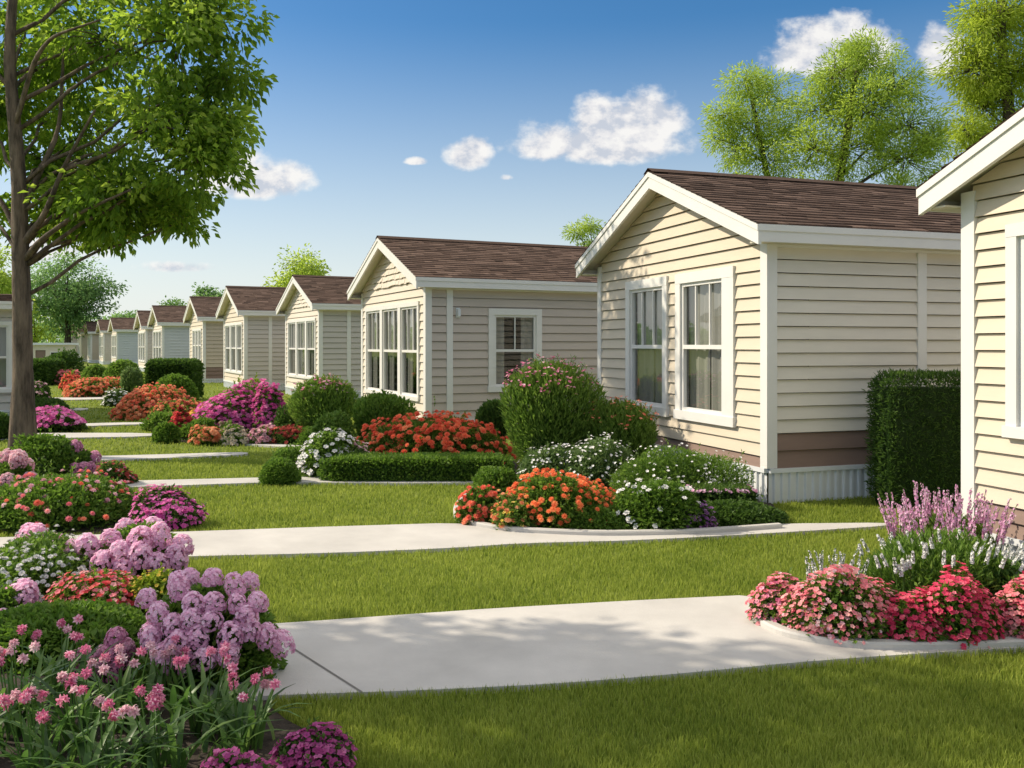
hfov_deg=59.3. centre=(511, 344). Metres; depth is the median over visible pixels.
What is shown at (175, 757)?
lily plant
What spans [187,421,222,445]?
mum bush
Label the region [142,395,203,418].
mum bush
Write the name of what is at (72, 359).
clipped hedge
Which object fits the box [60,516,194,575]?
phlox bush
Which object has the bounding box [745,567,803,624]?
flowering bush
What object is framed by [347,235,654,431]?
manufactured house
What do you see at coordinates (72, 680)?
lily plant
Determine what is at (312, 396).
flowering shrub
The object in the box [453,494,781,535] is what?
kerb
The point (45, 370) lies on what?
clipped hedge
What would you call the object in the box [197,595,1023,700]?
path
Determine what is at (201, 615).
phlox bush
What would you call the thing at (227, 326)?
window
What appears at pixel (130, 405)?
mum bush
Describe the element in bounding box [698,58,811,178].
feathery tree
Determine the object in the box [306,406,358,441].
leafy bush
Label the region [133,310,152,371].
manufactured house
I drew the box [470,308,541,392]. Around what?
window
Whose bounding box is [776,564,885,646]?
flowering bush
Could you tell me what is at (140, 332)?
window
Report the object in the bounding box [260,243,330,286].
tree
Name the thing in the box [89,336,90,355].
window
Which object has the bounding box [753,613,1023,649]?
kerb
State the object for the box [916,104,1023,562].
manufactured house
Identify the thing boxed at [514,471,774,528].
soil
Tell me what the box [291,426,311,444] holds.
ground cover
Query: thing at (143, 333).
window
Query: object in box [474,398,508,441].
dark shrub
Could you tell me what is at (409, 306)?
window
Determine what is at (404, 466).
hedge
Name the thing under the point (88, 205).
shade tree
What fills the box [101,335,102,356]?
window
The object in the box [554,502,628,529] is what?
leafy bush
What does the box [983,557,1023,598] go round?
dark shrub
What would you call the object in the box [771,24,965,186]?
feathery tree
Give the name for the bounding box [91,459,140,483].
flowering bush
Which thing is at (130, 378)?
clipped hedge
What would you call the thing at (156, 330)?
window
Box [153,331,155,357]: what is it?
window
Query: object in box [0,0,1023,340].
sky
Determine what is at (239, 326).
window
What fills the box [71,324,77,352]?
manufactured house
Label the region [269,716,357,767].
flowering bush
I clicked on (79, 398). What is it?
path
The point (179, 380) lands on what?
clipped hedge
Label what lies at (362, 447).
flowering bush
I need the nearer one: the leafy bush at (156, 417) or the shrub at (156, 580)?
the shrub at (156, 580)
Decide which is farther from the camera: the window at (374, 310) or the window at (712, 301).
the window at (374, 310)
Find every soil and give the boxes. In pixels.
[0,496,181,533]
[0,579,302,767]
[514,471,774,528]
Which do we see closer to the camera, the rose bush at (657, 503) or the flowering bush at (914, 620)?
the flowering bush at (914, 620)
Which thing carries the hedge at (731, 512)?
on the soil at (768, 504)
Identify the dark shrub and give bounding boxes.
[0,411,9,440]
[35,396,74,409]
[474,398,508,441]
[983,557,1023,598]
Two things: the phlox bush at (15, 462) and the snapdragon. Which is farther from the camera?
the phlox bush at (15, 462)
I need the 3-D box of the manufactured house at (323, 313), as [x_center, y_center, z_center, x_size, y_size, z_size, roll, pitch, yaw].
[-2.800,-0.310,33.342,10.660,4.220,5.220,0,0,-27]
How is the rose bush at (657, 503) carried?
on the soil at (768, 504)
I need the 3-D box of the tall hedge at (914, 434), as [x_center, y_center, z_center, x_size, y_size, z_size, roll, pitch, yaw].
[4.643,1.022,10.008,1.379,1.556,0.655,0,0,0]
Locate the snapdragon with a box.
[805,545,868,601]
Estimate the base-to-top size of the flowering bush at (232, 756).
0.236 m
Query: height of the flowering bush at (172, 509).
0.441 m
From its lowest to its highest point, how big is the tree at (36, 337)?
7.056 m
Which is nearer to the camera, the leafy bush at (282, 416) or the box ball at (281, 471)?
the box ball at (281, 471)
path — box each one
[0,433,152,440]
[0,523,886,559]
[55,397,103,400]
[70,408,87,410]
[86,422,143,426]
[96,452,247,461]
[125,477,472,488]
[182,438,301,447]
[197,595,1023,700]
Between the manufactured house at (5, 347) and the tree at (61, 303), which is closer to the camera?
the manufactured house at (5, 347)
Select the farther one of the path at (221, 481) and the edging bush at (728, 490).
the path at (221, 481)
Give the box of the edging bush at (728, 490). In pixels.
[686,482,759,503]
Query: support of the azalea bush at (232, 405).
on the ground at (266, 450)
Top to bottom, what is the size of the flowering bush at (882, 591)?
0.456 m
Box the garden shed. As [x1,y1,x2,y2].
[33,343,78,366]
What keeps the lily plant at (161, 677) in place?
on the soil at (279, 721)
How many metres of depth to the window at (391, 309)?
20.37 m
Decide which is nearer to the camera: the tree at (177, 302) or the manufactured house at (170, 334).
the manufactured house at (170, 334)
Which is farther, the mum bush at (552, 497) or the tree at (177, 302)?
the tree at (177, 302)
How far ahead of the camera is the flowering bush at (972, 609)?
5.27 m
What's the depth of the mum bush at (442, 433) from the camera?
13.04 m
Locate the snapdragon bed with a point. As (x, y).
(901, 565)
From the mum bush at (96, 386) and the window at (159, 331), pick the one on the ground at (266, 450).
the mum bush at (96, 386)
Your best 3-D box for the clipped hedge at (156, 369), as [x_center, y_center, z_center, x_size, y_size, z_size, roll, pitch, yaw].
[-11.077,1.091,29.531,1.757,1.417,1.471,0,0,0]
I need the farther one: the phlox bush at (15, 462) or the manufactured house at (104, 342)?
the manufactured house at (104, 342)
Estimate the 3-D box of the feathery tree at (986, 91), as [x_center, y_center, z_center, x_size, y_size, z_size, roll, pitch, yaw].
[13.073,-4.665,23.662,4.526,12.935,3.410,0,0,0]
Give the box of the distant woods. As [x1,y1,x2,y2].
[32,313,117,342]
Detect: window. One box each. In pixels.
[0,321,11,394]
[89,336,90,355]
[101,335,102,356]
[114,335,115,357]
[138,332,139,361]
[140,332,141,361]
[142,331,144,361]
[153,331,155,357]
[156,330,157,358]
[158,330,161,357]
[192,329,216,359]
[195,329,218,359]
[198,328,222,359]
[224,324,255,371]
[230,323,261,372]
[236,322,267,373]
[287,320,325,376]
[296,319,336,378]
[305,318,346,380]
[364,306,416,393]
[380,304,445,402]
[398,301,469,400]
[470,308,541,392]
[625,276,710,416]
[673,266,808,426]
[1002,222,1023,438]
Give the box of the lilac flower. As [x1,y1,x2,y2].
[877,480,1018,564]
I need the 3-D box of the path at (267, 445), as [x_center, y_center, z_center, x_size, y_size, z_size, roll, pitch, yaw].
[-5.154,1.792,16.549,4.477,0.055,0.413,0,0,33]
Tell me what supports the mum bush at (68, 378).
on the ground at (266, 450)
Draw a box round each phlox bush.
[0,448,36,485]
[0,578,41,610]
[14,522,61,547]
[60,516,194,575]
[62,439,101,473]
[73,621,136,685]
[132,567,295,695]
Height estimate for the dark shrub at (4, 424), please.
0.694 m
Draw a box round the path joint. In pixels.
[289,645,362,691]
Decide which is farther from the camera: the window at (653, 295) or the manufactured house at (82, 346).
the manufactured house at (82, 346)
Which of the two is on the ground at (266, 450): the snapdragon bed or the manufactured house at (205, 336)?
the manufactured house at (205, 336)
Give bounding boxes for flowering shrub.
[286,373,358,428]
[497,353,608,459]
[582,396,660,476]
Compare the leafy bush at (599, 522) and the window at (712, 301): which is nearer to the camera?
the leafy bush at (599, 522)
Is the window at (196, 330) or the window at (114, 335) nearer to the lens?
the window at (196, 330)
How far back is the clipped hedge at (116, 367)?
36.31 m
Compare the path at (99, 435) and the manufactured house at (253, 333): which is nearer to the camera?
the path at (99, 435)
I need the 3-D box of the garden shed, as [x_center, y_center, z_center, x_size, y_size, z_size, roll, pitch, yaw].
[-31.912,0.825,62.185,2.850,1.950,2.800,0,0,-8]
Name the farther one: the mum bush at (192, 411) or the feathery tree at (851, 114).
the feathery tree at (851, 114)
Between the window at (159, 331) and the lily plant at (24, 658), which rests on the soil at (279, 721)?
the lily plant at (24, 658)
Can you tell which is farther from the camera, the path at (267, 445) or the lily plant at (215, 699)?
the path at (267, 445)
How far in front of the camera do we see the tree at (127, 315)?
117.07 m
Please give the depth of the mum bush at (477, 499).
8.85 m
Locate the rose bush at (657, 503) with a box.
[609,470,704,529]
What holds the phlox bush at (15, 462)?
on the soil at (95, 530)
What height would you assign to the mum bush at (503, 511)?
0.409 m
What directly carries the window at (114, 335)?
in the manufactured house at (124, 340)
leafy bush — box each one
[8,428,79,475]
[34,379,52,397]
[139,409,172,430]
[179,413,217,439]
[233,372,258,390]
[270,403,298,426]
[270,443,303,462]
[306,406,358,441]
[352,389,416,449]
[471,459,520,495]
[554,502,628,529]
[605,438,763,495]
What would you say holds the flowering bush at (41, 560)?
on the soil at (279, 721)
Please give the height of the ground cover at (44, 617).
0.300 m
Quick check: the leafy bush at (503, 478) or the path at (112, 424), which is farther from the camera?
the path at (112, 424)
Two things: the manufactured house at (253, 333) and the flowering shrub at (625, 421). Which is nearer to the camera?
the flowering shrub at (625, 421)
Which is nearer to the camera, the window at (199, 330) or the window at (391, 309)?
the window at (391, 309)
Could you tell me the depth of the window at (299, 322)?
31.48 m
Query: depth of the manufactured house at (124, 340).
77.58 m
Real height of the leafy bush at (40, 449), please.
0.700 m
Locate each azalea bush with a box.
[192,378,265,433]
[248,379,285,429]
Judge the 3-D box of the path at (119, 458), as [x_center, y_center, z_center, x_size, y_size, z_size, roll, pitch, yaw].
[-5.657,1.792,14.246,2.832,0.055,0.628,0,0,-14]
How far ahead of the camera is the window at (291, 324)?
32.64 m
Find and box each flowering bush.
[0,457,141,535]
[0,524,96,603]
[36,400,87,432]
[42,562,138,606]
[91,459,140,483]
[100,387,127,406]
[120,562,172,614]
[128,483,209,529]
[200,740,283,767]
[218,420,249,445]
[247,423,277,443]
[265,419,308,443]
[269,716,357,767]
[295,420,359,476]
[342,437,369,452]
[515,441,572,481]
[555,431,638,489]
[683,500,719,527]
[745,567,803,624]
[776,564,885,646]
[838,572,897,638]
[871,577,955,641]
[927,561,1010,649]
[991,571,1023,638]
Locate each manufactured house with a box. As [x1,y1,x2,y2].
[0,294,32,415]
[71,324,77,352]
[75,324,86,361]
[84,321,98,362]
[95,319,110,363]
[107,317,137,364]
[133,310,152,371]
[147,305,188,363]
[183,296,223,382]
[216,286,310,390]
[276,275,379,398]
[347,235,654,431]
[575,168,960,503]
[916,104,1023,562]
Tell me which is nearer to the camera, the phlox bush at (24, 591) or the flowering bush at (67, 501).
the phlox bush at (24, 591)
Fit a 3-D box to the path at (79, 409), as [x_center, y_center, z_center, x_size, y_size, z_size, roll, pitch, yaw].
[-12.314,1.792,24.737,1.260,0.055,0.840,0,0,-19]
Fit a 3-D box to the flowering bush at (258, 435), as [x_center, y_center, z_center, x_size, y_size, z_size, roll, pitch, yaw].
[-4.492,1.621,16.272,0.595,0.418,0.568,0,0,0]
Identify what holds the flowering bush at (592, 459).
on the soil at (768, 504)
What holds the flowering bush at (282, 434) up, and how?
on the ground at (266, 450)
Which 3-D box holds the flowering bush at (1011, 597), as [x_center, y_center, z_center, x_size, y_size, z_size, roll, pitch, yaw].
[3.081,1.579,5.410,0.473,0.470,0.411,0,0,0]
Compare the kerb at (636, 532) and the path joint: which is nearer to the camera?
the path joint
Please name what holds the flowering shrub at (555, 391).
on the soil at (768, 504)
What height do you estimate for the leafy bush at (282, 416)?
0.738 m
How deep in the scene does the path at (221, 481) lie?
11.56 m
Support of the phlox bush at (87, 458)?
on the soil at (95, 530)
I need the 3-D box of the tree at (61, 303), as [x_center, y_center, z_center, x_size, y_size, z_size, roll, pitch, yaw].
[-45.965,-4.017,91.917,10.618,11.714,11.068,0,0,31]
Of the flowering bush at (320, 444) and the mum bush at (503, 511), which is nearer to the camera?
the mum bush at (503, 511)
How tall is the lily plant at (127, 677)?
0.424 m
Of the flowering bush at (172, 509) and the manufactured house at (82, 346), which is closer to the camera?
the flowering bush at (172, 509)
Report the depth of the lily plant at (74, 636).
4.55 m
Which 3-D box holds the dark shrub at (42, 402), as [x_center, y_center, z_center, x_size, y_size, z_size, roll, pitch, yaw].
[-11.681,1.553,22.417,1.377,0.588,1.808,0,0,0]
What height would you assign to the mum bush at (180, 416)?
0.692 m
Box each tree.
[0,0,279,449]
[0,242,38,320]
[30,249,127,342]
[32,314,61,342]
[107,310,136,319]
[149,295,186,308]
[192,281,223,296]
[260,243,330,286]
[559,213,605,246]
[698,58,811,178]
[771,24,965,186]
[928,0,1023,163]
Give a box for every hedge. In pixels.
[33,357,66,384]
[43,347,88,375]
[80,363,105,377]
[102,358,143,384]
[119,366,142,392]
[143,357,205,397]
[155,373,200,400]
[317,451,515,481]
[705,488,789,526]
[862,367,960,509]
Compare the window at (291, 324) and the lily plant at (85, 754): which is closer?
the lily plant at (85, 754)
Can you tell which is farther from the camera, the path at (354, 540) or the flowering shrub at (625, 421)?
the flowering shrub at (625, 421)
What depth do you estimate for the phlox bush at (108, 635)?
4.75 m
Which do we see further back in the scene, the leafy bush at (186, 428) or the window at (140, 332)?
the window at (140, 332)
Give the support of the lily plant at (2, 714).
on the soil at (279, 721)
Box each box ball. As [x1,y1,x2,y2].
[150,421,181,443]
[258,457,301,485]
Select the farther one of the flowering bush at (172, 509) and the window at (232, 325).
the window at (232, 325)
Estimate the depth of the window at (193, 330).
45.58 m
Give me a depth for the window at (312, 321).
30.26 m
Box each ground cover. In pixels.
[0,598,146,674]
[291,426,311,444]
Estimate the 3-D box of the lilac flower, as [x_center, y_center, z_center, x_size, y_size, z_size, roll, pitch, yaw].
[3.263,1.425,6.790,0.968,0.780,0.787,0,0,0]
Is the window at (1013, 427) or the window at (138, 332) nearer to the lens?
the window at (1013, 427)
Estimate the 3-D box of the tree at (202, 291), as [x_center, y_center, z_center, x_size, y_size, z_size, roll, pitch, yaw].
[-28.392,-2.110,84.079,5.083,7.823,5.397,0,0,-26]
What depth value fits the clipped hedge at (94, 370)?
37.06 m
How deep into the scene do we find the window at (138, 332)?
62.66 m
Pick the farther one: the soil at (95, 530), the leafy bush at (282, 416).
the leafy bush at (282, 416)
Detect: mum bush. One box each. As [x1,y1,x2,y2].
[53,367,80,384]
[58,370,81,390]
[61,375,120,396]
[108,382,186,420]
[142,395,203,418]
[168,405,193,437]
[185,406,216,421]
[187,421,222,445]
[350,396,516,463]
[454,484,496,524]
[487,489,536,530]
[498,463,616,528]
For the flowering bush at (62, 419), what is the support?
on the ground at (266, 450)
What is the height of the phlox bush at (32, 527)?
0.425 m
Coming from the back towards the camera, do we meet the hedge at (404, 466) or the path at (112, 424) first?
the path at (112, 424)
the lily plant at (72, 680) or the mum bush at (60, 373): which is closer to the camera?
the lily plant at (72, 680)
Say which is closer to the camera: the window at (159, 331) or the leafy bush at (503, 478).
the leafy bush at (503, 478)
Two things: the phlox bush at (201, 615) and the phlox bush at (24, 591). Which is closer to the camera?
the phlox bush at (201, 615)
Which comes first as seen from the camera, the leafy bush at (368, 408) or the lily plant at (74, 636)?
the lily plant at (74, 636)
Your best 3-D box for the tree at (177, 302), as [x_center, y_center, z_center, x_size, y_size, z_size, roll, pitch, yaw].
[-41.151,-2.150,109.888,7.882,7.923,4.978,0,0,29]
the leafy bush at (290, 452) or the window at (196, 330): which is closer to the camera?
the leafy bush at (290, 452)
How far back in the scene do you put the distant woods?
204.83 m
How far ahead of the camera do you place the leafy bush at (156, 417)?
18.68 m
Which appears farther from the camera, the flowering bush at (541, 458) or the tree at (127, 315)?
the tree at (127, 315)
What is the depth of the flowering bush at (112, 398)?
26.16 m
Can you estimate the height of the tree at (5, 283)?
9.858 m
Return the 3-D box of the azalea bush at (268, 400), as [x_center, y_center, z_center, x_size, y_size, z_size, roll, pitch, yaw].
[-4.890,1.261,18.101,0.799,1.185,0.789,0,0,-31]
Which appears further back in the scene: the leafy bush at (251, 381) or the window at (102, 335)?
the window at (102, 335)
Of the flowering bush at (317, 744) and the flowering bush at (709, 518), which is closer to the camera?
the flowering bush at (317, 744)
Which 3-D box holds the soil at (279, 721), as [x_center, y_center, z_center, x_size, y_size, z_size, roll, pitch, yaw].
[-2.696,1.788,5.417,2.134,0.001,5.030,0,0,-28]
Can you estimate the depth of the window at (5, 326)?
22.17 m
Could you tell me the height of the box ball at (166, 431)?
0.438 m
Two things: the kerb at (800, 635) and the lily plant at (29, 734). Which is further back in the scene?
the kerb at (800, 635)
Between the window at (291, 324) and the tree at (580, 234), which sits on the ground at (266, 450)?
the tree at (580, 234)
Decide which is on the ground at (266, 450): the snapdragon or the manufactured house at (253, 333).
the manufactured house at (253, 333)
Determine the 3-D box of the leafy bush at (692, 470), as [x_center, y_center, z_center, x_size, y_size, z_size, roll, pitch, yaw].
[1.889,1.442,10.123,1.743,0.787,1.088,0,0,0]
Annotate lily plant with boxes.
[0,614,120,704]
[0,624,91,739]
[0,683,62,753]
[0,685,160,767]
[8,644,152,757]
[13,684,209,767]
[59,640,155,734]
[88,683,272,767]
[127,640,276,745]
[129,634,207,713]
[166,667,311,761]
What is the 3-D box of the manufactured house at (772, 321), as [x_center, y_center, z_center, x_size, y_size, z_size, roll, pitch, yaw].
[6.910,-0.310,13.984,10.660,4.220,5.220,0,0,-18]
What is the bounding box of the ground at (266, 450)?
[0,362,1023,767]
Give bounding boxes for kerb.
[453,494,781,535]
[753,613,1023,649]
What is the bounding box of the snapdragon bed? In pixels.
[858,525,1023,599]
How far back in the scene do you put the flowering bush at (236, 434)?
16.10 m
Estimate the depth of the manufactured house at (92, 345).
89.88 m
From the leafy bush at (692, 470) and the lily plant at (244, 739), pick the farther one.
the leafy bush at (692, 470)

